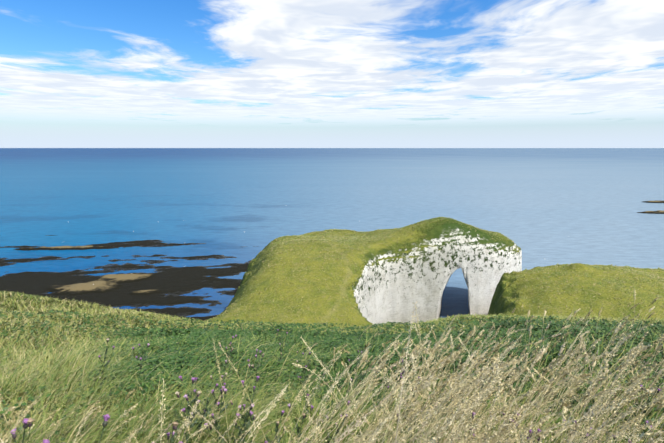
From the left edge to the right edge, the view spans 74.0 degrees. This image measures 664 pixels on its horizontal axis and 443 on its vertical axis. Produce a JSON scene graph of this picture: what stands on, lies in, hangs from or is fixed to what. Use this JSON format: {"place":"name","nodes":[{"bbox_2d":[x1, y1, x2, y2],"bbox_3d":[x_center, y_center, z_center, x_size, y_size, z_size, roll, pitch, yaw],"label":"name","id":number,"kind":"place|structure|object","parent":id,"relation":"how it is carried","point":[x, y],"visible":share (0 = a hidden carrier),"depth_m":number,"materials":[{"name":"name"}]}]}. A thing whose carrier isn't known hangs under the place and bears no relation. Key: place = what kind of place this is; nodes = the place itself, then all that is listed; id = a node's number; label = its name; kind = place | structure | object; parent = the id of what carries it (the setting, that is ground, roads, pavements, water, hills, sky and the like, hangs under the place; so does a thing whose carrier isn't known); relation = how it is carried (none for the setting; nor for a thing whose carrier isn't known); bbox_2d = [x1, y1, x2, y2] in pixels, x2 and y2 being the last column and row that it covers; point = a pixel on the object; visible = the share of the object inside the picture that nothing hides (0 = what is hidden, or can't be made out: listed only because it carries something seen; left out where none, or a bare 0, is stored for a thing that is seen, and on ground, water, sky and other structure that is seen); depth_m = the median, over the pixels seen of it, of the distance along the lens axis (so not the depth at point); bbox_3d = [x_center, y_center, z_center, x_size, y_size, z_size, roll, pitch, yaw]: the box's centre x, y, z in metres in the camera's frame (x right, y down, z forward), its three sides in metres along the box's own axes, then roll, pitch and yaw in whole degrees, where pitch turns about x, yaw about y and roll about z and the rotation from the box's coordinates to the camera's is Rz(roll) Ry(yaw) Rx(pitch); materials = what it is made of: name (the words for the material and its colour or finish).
{"place":"outdoors","nodes":[
{"label":"outdoors","id":0,"kind":"place"},
{"bbox_2d":[0,235,254,321],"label":"rocky reef","id":1,"kind":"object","parent":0,"point":[136,290],"depth_m":145.04},
{"bbox_2d":[0,148,663,317],"bbox_3d":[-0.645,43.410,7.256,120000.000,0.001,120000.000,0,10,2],"label":"sea","id":2,"kind":"structure","parent":0,"point":[552,206],"depth_m":372.78,"materials":[{"name":"liquid"}]},
{"bbox_2d":[0,217,663,442],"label":"cliff terrain","id":3,"kind":"structure","parent":0,"point":[395,287],"depth_m":90.50,"materials":[{"name":"green plant"}]},
{"bbox_2d":[0,290,663,442],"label":"tall grass stalks","id":4,"kind":"object","parent":3,"relation":"on","point":[494,370],"depth_m":3.23,"materials":[{"name":"plant"}]},
{"bbox_2d":[0,309,663,442],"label":"bramble leaves","id":5,"kind":"object","parent":3,"relation":"on","point":[337,339],"visible":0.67,"depth_m":7.93,"materials":[{"name":"green plant"}]},
{"bbox_2d":[0,318,663,442],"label":"long grass","id":6,"kind":"structure","parent":3,"relation":"on","point":[145,412],"depth_m":4.63,"materials":[{"name":"plant"}]},
{"bbox_2d":[0,291,663,386],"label":"grass","id":7,"kind":"structure","parent":3,"relation":"on","point":[54,331],"depth_m":14.64,"materials":[{"name":"green plant"}]},
{"bbox_2d":[9,329,663,442],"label":"thistles","id":8,"kind":"object","parent":3,"relation":"on","point":[106,417],"visible":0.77,"depth_m":3.60,"materials":[{"name":"green plant"}]},
{"bbox_2d":[204,216,663,327],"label":"grass tussocks","id":9,"kind":"object","parent":3,"relation":"on","point":[358,236],"depth_m":81.10,"materials":[{"name":"green plant"}]},
{"bbox_2d":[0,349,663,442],"bbox_3d":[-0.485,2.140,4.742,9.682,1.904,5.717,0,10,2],"label":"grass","id":10,"kind":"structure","parent":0,"point":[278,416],"depth_m":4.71,"materials":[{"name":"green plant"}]},
{"bbox_2d":[0,0,663,147],"label":"sky","id":11,"kind":"structure","parent":0,"point":[74,73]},
{"bbox_2d":[637,200,663,213],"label":"rock platform","id":12,"kind":"structure","parent":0,"point":[656,212],"depth_m":303.22,"materials":[{"name":"brown stone"}]}
]}

